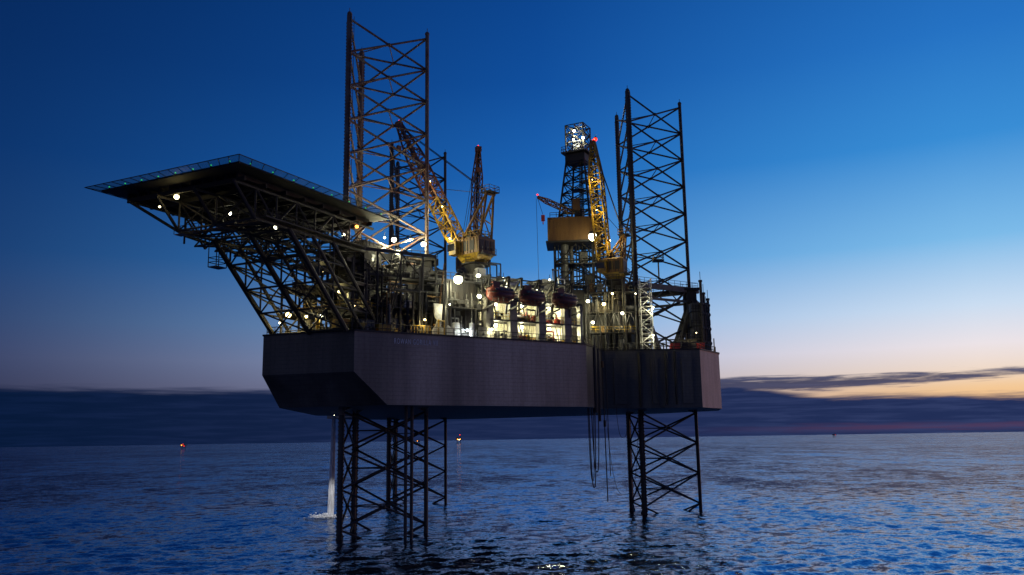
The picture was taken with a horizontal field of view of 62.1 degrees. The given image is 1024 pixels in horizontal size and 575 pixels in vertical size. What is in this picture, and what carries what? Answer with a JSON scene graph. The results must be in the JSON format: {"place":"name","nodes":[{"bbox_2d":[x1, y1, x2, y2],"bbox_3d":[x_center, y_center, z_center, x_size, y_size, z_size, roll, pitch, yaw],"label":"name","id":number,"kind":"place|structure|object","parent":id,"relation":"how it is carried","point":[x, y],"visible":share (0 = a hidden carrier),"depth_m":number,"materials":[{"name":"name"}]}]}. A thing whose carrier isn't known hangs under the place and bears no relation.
{"place":"outdoors","nodes":[
{"label":"outdoors","id":0,"kind":"place"},
{"bbox_2d":[0,432,1023,574],"bbox_3d":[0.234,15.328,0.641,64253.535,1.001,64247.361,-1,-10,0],"label":"sea","id":1,"kind":"structure","parent":0,"point":[907,504],"depth_m":182.52,"materials":[{"name":"liquid"}]},
{"bbox_2d":[84,8,721,539],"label":"jackup rig","id":2,"kind":"object","parent":1,"relation":"in","point":[406,336],"visible":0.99,"depth_m":144.84,"materials":[{"name":"paint"}]},
{"bbox_2d":[298,415,347,518],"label":"water discharge","id":3,"kind":"object","parent":2,"relation":"attached to","point":[328,515],"visible":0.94,"depth_m":170.76,"materials":[{"name":"white liquid"}]},
{"bbox_2d":[486,275,517,303],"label":"lifeboat","id":4,"kind":"object","parent":2,"relation":"hanging from","point":[495,289],"visible":0.98,"depth_m":142.36,"materials":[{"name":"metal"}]},
{"bbox_2d":[518,279,548,306],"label":"lifeboat","id":5,"kind":"object","parent":2,"relation":"hanging from","point":[526,292],"visible":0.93,"depth_m":145.79,"materials":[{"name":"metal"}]},
{"bbox_2d":[551,282,580,309],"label":"lifeboat","id":6,"kind":"object","parent":2,"relation":"hanging from","point":[559,295],"visible":0.96,"depth_m":149.54,"materials":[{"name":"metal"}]},
{"bbox_2d":[0,0,1023,446],"label":"sky","id":7,"kind":"structure","parent":0,"point":[854,169],"materials":[{"name":"blue"}]}
]}

